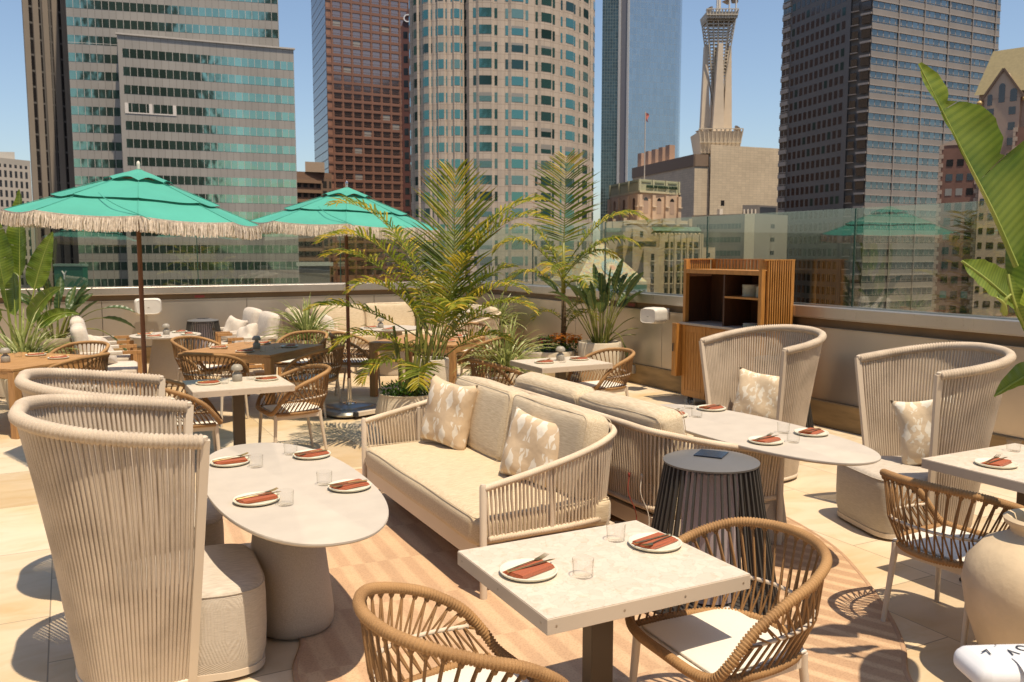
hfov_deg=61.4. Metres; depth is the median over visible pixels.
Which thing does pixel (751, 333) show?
door
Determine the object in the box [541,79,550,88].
window
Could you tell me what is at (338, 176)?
window
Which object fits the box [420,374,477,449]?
throw cushion
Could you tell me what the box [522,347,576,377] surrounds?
bowl planter
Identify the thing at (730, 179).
windowless block
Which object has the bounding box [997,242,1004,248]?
window
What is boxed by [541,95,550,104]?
window
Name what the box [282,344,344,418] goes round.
rope armchair
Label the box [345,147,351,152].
window
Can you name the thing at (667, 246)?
art deco building
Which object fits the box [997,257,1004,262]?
window
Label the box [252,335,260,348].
mushroom lamp
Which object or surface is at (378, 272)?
window
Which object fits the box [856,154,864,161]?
window
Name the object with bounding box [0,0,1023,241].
sky
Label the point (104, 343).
rope armchair
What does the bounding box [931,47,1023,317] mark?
gabled building
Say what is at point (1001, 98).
window
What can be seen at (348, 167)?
window
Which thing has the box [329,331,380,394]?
rope armchair
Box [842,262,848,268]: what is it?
window
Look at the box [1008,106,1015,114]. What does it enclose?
window
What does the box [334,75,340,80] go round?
window
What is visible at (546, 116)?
window
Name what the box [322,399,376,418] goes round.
umbrella stand
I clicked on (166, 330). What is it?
mushroom lamp
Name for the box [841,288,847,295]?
window
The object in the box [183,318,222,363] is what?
slatted side table
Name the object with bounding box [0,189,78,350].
banana plant
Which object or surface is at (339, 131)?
window
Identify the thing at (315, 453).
napkin
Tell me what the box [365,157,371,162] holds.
window
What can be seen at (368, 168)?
window
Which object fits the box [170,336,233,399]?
rope armchair
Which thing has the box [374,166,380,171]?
window
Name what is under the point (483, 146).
window
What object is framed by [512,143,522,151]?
window
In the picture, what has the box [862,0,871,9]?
window
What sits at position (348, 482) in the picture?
knife
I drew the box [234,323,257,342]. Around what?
throw cushion
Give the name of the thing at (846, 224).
window
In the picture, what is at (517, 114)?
window
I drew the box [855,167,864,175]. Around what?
window
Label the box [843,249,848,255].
window
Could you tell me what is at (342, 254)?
window
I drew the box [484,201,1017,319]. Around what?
glass balustrade
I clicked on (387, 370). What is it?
round table
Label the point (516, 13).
window
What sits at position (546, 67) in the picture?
window
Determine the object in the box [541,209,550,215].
window
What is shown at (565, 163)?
window
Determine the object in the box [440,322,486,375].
rope armchair
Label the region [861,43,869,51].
window
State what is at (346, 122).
window
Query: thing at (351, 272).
window
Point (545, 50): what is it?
window
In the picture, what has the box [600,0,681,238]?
blue tower
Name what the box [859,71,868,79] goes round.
window
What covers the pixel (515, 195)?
window
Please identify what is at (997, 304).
window
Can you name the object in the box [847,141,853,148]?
window
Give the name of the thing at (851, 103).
window
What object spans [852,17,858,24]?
window
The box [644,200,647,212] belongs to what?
window
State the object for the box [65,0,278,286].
banded tower
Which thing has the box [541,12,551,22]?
window
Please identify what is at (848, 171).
window
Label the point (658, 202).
window
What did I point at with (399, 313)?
rope loveseat
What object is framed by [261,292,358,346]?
spider plant
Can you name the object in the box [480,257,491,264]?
window
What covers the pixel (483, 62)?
window
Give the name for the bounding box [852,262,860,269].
window
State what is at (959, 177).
windows
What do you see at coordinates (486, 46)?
window
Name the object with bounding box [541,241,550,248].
window
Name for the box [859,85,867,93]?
window
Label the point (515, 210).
window
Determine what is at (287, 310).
rope loveseat
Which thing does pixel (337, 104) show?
window
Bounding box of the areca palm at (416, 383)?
[302,158,555,396]
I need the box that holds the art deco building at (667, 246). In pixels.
[603,218,714,293]
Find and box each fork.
[213,452,248,460]
[238,487,277,497]
[330,481,365,486]
[506,553,548,570]
[642,535,672,545]
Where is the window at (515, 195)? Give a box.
[512,192,522,200]
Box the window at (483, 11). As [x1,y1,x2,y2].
[479,7,491,16]
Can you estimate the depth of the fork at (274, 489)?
4.15 m
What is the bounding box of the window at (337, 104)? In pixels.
[334,102,341,107]
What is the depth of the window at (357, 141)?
395.51 m
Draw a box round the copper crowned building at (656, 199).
[606,179,681,221]
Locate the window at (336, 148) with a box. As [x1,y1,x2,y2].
[335,147,342,152]
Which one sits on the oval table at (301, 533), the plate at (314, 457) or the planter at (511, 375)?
the plate at (314, 457)
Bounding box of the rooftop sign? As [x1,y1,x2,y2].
[53,264,87,286]
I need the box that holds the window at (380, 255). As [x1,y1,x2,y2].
[376,252,382,257]
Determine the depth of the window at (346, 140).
393.11 m
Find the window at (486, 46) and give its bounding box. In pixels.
[479,41,491,50]
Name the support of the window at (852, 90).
in the twin faced tower at (862, 125)
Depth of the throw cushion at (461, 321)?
15.41 m
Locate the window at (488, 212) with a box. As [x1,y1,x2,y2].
[480,208,491,216]
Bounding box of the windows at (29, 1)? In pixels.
[28,0,73,286]
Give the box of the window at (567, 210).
[565,210,571,217]
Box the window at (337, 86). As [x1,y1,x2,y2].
[334,84,340,89]
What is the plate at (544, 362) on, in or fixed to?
on the stone table at (559, 369)
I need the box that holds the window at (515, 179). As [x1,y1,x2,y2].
[512,176,522,183]
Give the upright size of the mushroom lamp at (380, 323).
0.158 m
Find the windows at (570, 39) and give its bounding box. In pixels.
[409,0,594,280]
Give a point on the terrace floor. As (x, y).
(34, 641)
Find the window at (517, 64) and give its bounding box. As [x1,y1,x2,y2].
[512,59,522,68]
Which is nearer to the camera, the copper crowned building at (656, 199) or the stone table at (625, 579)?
the stone table at (625, 579)
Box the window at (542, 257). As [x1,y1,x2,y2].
[541,256,550,264]
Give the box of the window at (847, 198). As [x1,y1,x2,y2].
[845,195,851,202]
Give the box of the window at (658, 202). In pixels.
[657,201,660,213]
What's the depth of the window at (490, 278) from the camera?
212.64 m
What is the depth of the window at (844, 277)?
266.44 m
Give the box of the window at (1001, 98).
[998,86,1004,102]
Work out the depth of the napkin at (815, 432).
5.56 m
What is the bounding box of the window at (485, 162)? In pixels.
[479,159,491,166]
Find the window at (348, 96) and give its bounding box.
[344,94,350,99]
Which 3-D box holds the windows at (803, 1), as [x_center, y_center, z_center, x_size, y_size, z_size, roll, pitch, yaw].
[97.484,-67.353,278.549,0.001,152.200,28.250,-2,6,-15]
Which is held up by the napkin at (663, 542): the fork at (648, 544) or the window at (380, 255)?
the fork at (648, 544)
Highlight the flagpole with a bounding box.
[644,112,648,178]
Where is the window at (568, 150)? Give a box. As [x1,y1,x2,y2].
[565,147,572,155]
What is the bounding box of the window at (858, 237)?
[853,235,861,242]
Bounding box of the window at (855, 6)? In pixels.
[853,3,858,10]
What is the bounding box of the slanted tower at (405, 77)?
[401,7,411,281]
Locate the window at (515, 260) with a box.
[512,257,522,264]
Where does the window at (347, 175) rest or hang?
in the granite tower at (357, 78)
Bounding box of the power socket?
[627,365,635,373]
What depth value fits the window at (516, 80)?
209.13 m
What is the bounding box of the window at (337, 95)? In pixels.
[334,93,341,98]
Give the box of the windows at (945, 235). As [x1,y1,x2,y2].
[940,233,967,297]
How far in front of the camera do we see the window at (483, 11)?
206.04 m
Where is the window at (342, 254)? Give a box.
[338,252,344,257]
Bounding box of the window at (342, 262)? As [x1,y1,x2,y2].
[338,261,344,265]
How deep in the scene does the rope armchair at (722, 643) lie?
3.23 m
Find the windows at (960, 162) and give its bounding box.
[939,97,998,312]
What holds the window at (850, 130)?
in the twin faced tower at (862, 125)
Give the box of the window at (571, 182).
[565,178,572,186]
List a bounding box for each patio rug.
[223,469,692,681]
[610,514,912,681]
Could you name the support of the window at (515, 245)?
in the round tower at (502, 91)
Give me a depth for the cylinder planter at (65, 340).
12.35 m
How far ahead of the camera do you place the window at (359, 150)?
396.00 m
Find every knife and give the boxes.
[237,491,280,498]
[328,479,366,484]
[507,559,553,572]
[635,533,670,542]
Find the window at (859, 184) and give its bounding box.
[855,181,863,188]
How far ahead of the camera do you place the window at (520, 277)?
214.20 m
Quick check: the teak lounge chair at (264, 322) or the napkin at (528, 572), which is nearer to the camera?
the napkin at (528, 572)
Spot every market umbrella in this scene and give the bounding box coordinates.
[0,161,261,373]
[250,181,439,398]
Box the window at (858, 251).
[852,249,860,255]
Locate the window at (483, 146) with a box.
[479,142,491,150]
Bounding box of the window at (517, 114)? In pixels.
[512,110,522,118]
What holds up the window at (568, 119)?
in the round tower at (502, 91)
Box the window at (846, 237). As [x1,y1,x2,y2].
[843,235,849,242]
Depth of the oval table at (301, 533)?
4.21 m
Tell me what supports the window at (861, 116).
in the twin faced tower at (862, 125)
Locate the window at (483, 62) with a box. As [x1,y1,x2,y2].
[479,58,491,66]
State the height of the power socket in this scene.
0.120 m
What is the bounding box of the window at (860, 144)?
[857,140,865,148]
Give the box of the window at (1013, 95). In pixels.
[1010,91,1016,100]
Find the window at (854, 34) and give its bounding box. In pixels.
[852,31,857,38]
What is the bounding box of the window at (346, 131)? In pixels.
[345,130,351,134]
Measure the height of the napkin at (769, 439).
0.018 m
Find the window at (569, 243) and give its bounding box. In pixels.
[565,241,571,248]
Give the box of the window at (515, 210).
[512,208,522,216]
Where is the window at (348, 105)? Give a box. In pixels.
[344,103,351,108]
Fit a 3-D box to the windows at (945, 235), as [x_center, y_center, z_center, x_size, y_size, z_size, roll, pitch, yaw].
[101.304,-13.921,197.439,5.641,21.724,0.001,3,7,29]
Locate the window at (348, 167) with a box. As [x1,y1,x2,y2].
[346,165,352,170]
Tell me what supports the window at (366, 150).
in the granite tower at (357, 78)
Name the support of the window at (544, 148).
in the round tower at (502, 91)
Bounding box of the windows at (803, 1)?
[786,0,845,304]
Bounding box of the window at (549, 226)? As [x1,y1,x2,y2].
[541,225,550,232]
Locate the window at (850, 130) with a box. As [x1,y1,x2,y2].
[848,128,853,134]
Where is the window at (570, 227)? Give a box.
[565,225,571,233]
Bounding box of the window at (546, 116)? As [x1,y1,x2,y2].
[541,112,550,120]
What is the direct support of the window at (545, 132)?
in the round tower at (502, 91)
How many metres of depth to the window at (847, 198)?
263.92 m
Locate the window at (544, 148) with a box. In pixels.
[541,144,550,153]
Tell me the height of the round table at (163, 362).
0.720 m
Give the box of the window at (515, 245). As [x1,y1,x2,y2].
[512,240,522,248]
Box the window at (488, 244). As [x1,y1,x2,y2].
[480,240,491,248]
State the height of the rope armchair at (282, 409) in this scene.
0.826 m
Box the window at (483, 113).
[479,109,491,117]
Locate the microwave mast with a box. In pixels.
[690,0,743,154]
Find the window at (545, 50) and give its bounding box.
[541,46,550,55]
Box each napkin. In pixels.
[49,355,66,357]
[197,380,218,383]
[212,457,247,464]
[235,492,277,503]
[256,377,276,379]
[294,449,328,456]
[330,478,369,489]
[503,559,554,578]
[631,532,677,548]
[699,404,723,409]
[751,435,780,442]
[798,428,824,434]
[981,458,1011,466]
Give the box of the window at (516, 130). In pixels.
[512,126,522,134]
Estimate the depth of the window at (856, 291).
264.05 m
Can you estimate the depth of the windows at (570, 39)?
211.39 m
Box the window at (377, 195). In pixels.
[375,192,381,197]
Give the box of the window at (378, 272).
[376,269,382,274]
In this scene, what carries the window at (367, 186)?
in the granite tower at (357, 78)
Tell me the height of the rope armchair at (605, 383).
0.826 m
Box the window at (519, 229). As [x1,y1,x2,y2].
[512,224,522,232]
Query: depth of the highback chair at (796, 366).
7.54 m
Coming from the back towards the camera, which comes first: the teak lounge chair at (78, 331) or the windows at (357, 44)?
the windows at (357, 44)
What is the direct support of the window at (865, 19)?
in the twin faced tower at (862, 125)
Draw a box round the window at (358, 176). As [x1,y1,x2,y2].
[355,174,362,179]
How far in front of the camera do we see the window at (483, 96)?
208.06 m
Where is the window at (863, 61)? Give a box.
[860,57,868,65]
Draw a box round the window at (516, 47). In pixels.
[512,43,522,51]
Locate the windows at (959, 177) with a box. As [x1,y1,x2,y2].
[946,173,1014,312]
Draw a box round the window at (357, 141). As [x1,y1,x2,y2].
[355,139,361,144]
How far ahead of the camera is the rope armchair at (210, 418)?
7.34 m
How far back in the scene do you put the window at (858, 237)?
262.31 m
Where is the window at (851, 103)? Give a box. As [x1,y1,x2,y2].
[849,100,854,107]
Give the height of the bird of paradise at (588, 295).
1.600 m
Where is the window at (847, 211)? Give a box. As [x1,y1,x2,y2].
[845,209,850,215]
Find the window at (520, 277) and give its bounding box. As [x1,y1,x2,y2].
[512,273,522,280]
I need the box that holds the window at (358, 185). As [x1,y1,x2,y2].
[356,183,362,188]
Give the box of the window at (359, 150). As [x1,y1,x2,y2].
[355,148,361,153]
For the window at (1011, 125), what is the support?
in the gabled building at (966, 227)
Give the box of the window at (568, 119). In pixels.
[565,115,572,123]
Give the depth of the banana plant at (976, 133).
3.46 m
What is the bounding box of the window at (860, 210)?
[854,208,862,215]
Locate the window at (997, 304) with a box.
[994,301,1000,307]
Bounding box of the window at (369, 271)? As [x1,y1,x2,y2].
[367,269,373,274]
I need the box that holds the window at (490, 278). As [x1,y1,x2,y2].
[480,273,491,280]
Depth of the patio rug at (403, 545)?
4.46 m
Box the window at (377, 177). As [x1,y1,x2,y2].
[375,175,380,180]
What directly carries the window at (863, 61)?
in the twin faced tower at (862, 125)
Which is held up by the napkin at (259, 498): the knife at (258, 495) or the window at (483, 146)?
the knife at (258, 495)
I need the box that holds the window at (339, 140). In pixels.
[335,138,341,143]
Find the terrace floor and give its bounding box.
[0,351,1016,681]
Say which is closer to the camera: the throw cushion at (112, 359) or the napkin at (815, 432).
the napkin at (815, 432)
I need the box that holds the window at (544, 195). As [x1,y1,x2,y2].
[541,193,550,200]
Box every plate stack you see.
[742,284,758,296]
[743,323,756,327]
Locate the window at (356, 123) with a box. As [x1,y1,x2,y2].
[354,121,361,126]
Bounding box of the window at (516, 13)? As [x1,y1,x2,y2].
[512,9,522,18]
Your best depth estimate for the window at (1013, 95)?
196.18 m
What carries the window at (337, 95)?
in the granite tower at (357, 78)
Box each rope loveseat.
[280,307,356,373]
[309,302,432,355]
[361,375,616,599]
[422,304,500,348]
[510,372,784,544]
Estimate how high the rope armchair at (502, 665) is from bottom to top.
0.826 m
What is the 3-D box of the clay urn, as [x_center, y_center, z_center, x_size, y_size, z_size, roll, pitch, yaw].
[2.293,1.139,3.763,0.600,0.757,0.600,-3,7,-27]
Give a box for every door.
[671,323,682,375]
[681,325,705,399]
[705,327,729,399]
[733,333,761,376]
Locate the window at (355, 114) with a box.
[354,112,360,117]
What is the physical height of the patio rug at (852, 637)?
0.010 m
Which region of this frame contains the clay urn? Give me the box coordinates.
[961,508,1023,644]
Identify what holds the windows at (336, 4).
in the granite tower at (357, 78)
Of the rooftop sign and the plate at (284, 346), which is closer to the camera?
the plate at (284, 346)
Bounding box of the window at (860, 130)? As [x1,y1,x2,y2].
[857,126,865,134]
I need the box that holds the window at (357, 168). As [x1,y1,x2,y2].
[355,165,361,170]
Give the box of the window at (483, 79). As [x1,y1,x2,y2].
[479,75,491,83]
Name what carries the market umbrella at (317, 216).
on the umbrella stand
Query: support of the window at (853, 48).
in the twin faced tower at (862, 125)
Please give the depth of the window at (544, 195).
215.40 m
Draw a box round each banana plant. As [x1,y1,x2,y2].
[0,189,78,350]
[918,62,1023,396]
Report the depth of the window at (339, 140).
391.10 m
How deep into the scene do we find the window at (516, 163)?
211.19 m
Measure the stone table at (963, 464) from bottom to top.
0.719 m
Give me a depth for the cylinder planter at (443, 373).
10.08 m
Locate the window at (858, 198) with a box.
[854,195,862,202]
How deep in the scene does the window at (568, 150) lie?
218.96 m
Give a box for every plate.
[195,380,220,384]
[210,456,249,466]
[233,491,279,505]
[236,349,252,352]
[254,376,278,380]
[281,345,297,347]
[293,449,330,459]
[328,479,371,492]
[499,558,557,581]
[534,360,554,363]
[628,532,681,551]
[697,405,725,410]
[748,436,783,444]
[794,428,828,436]
[974,458,1018,468]
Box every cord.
[627,472,636,519]
[640,473,649,525]
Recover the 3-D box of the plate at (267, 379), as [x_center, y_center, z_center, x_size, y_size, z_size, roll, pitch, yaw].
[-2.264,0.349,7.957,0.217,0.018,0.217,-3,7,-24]
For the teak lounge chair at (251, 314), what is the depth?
13.95 m
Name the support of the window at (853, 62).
in the twin faced tower at (862, 125)
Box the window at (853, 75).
[850,73,855,80]
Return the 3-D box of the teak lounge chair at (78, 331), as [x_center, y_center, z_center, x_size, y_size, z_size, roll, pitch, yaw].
[-5.297,0.249,11.250,0.804,0.980,0.875,-3,7,-27]
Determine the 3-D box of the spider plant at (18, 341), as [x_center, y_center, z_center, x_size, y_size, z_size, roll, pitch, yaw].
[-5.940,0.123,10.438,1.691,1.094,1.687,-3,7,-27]
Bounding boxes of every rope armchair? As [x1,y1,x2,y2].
[47,352,109,392]
[49,340,109,386]
[144,378,222,451]
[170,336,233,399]
[178,352,249,427]
[255,364,331,449]
[274,330,327,396]
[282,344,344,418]
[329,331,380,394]
[352,582,568,681]
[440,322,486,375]
[458,334,509,375]
[468,357,524,385]
[567,347,635,396]
[625,517,832,681]
[879,469,1023,646]
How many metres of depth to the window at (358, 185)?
397.64 m
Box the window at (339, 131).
[335,129,341,134]
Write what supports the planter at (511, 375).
on the terrace floor
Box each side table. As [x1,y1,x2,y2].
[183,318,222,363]
[651,449,777,614]
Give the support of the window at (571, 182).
in the round tower at (502, 91)
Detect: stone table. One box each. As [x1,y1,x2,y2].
[182,375,294,445]
[458,520,750,681]
[510,356,612,379]
[921,443,1023,580]
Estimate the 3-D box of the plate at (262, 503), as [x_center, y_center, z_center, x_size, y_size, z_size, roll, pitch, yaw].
[-1.212,0.751,4.088,0.217,0.018,0.217,-4,7,-31]
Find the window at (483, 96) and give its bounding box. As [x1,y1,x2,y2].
[479,92,491,100]
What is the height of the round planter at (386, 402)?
0.505 m
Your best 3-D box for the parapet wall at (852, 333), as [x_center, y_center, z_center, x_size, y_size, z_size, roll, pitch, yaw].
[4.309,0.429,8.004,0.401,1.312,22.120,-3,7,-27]
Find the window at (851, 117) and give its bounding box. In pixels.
[848,114,854,121]
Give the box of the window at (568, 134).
[565,131,572,139]
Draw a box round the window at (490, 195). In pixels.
[480,192,491,199]
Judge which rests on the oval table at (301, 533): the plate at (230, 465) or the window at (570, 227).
the plate at (230, 465)
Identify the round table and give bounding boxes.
[129,332,200,386]
[360,325,415,375]
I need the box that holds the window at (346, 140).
[345,138,351,143]
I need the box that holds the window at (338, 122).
[335,120,341,125]
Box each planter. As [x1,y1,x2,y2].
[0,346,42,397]
[1,379,8,407]
[35,335,71,353]
[295,340,319,385]
[375,388,429,443]
[416,356,448,388]
[489,371,523,384]
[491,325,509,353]
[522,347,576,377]
[578,340,621,380]
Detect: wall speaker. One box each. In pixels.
[134,298,161,314]
[640,307,668,323]
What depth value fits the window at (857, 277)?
263.60 m
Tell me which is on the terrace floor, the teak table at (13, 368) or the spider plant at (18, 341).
the teak table at (13, 368)
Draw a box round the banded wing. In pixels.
[115,32,298,285]
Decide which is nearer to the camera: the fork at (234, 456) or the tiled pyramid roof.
the fork at (234, 456)
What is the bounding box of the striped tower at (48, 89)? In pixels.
[21,0,78,287]
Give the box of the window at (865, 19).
[862,14,870,23]
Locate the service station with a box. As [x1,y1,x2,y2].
[671,258,795,402]
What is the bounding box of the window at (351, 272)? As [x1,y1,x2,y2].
[349,270,354,274]
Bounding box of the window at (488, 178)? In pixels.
[480,175,491,183]
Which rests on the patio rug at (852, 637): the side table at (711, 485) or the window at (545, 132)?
the side table at (711, 485)
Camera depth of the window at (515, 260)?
213.62 m
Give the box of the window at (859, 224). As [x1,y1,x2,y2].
[853,222,861,229]
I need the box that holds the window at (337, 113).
[335,111,341,116]
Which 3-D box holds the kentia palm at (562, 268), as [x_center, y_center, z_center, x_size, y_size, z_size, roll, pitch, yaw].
[0.852,-1.325,12.713,2.276,2.990,1.482,3,7,25]
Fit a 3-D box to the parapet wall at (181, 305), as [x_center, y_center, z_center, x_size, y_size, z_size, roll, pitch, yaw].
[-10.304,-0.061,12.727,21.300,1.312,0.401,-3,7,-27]
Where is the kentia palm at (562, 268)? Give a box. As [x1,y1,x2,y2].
[491,149,651,351]
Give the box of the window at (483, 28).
[479,24,491,33]
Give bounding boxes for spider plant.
[0,307,81,353]
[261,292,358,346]
[456,314,560,379]
[482,290,527,333]
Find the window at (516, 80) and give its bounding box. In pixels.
[512,76,522,85]
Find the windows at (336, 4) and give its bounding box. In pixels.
[332,0,406,273]
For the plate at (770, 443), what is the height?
0.018 m
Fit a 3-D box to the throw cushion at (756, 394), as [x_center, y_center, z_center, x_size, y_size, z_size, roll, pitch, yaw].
[2.172,0.487,7.367,0.600,0.460,0.217,9,-5,42]
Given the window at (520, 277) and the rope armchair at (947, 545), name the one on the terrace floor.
the rope armchair at (947, 545)
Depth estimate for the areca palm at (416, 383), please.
8.43 m
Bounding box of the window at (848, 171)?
[846,168,852,175]
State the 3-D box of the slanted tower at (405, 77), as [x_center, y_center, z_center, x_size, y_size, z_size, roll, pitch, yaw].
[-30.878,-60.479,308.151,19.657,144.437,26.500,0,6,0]
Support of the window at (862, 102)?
in the twin faced tower at (862, 125)
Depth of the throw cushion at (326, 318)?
13.62 m
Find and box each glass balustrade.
[21,228,467,288]
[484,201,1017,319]
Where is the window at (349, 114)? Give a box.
[345,112,351,117]
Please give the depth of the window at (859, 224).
261.87 m
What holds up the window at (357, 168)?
in the granite tower at (357, 78)
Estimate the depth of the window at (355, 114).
394.07 m
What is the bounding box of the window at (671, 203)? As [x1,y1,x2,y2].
[670,202,673,213]
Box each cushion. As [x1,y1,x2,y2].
[88,335,117,364]
[221,315,248,342]
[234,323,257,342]
[319,314,333,337]
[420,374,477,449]
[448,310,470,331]
[498,407,558,490]
[732,367,778,419]
[890,391,963,465]
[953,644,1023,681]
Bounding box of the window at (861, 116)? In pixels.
[858,112,866,120]
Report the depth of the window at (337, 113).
389.86 m
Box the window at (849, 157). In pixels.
[847,155,852,162]
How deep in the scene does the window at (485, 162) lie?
209.70 m
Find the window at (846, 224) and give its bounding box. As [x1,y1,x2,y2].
[844,222,849,229]
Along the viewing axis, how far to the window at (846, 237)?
265.08 m
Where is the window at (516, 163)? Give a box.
[512,159,522,167]
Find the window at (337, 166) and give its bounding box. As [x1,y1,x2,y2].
[336,165,342,169]
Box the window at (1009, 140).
[1007,138,1012,144]
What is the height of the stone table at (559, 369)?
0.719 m
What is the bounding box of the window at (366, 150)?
[365,148,371,153]
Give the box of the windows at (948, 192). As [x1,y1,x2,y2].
[945,188,961,195]
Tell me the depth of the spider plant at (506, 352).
11.11 m
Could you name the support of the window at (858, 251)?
in the twin faced tower at (862, 125)
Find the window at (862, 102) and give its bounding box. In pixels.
[858,99,866,107]
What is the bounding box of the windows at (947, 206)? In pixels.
[941,203,969,312]
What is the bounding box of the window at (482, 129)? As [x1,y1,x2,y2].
[479,125,491,133]
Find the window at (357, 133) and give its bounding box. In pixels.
[355,130,361,135]
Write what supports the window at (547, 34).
in the round tower at (502, 91)
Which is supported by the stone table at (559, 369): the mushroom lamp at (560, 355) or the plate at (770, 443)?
the mushroom lamp at (560, 355)
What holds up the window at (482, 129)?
in the round tower at (502, 91)
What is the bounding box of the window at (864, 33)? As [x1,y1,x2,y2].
[861,29,869,37]
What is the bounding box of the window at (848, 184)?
[846,182,851,188]
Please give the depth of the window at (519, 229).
212.84 m
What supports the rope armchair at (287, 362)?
on the terrace floor
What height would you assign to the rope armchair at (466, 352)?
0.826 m
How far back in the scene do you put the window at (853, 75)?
260.21 m
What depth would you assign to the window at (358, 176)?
397.11 m
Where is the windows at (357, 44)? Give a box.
[333,20,401,136]
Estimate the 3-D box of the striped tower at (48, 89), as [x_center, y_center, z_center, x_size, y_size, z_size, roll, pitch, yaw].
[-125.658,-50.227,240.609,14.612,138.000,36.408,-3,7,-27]
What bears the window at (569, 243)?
in the round tower at (502, 91)
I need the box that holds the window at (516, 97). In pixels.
[512,93,522,101]
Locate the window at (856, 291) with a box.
[851,288,859,295]
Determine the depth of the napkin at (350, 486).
4.30 m
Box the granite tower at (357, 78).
[311,0,408,282]
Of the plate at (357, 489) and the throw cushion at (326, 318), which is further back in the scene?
the throw cushion at (326, 318)
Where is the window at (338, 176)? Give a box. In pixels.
[336,173,342,178]
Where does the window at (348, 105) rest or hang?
in the granite tower at (357, 78)
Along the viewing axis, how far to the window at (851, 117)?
261.42 m
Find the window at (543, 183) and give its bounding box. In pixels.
[541,177,550,185]
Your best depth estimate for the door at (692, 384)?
10.61 m
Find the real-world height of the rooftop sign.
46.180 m
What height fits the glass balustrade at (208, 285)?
1.054 m
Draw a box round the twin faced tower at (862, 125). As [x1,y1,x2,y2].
[777,0,1000,311]
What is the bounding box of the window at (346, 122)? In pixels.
[345,121,351,126]
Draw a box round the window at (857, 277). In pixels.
[851,275,859,282]
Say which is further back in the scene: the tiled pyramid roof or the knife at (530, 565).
the tiled pyramid roof
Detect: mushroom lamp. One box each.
[0,348,10,362]
[162,324,169,334]
[231,364,242,381]
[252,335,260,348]
[377,318,383,327]
[556,346,564,360]
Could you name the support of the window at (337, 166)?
in the granite tower at (357, 78)
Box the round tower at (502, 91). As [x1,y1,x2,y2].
[409,0,594,284]
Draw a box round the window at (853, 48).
[851,45,857,52]
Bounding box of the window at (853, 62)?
[850,59,856,66]
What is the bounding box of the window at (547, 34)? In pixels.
[541,29,551,38]
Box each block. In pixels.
[0,152,34,287]
[296,262,332,282]
[297,162,333,282]
[632,145,778,220]
[692,205,787,269]
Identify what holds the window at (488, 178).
in the round tower at (502, 91)
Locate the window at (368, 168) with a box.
[365,166,371,171]
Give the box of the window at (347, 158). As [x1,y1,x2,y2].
[345,156,352,161]
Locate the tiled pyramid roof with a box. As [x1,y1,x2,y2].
[551,239,646,291]
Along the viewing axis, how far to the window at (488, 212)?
210.98 m
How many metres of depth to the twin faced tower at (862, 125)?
269.08 m
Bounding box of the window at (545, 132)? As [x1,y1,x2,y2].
[541,128,550,136]
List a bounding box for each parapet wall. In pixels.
[0,281,473,363]
[474,281,1023,446]
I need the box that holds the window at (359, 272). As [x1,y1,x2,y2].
[357,269,363,274]
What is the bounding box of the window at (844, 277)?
[842,275,847,281]
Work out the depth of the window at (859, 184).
260.91 m
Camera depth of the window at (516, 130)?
210.34 m
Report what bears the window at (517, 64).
in the round tower at (502, 91)
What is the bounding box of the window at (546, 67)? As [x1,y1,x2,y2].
[541,62,550,71]
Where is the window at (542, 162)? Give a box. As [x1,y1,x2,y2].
[541,160,550,169]
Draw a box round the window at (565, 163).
[565,163,572,170]
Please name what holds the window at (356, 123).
in the granite tower at (357, 78)
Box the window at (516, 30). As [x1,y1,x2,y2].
[512,26,522,34]
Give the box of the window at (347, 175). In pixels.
[346,174,352,178]
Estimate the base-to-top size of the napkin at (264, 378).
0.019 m
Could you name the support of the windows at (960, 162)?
in the gabled building at (966, 227)
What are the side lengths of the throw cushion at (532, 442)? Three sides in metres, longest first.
0.520 x 0.450 x 0.187 m
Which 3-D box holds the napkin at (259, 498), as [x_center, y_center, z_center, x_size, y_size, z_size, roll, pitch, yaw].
[-1.212,0.742,4.087,0.175,0.018,0.108,-5,8,-40]
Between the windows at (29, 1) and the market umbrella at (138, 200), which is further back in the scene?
the windows at (29, 1)
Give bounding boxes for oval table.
[207,443,388,639]
[659,404,880,544]
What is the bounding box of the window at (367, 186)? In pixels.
[365,183,371,188]
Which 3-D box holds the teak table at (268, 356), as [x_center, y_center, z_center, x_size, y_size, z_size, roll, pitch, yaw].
[-3.157,0.442,10.649,1.197,0.720,1.200,2,6,18]
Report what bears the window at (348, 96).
in the granite tower at (357, 78)
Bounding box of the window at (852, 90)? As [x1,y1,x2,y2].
[849,86,855,94]
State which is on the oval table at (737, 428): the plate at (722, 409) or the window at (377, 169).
the plate at (722, 409)
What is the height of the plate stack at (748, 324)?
0.049 m
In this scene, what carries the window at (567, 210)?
in the round tower at (502, 91)
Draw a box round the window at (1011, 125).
[1008,122,1014,129]
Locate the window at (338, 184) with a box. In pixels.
[336,182,342,187]
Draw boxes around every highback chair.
[8,394,266,681]
[14,368,223,545]
[693,324,826,480]
[836,342,1016,539]
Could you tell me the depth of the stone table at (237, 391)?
7.68 m
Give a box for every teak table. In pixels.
[0,352,103,438]
[183,342,323,416]
[369,334,485,396]
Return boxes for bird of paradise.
[0,277,134,350]
[401,273,483,359]
[537,258,643,357]
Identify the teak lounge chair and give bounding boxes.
[70,316,133,360]
[70,323,141,395]
[207,307,263,368]
[217,311,281,374]

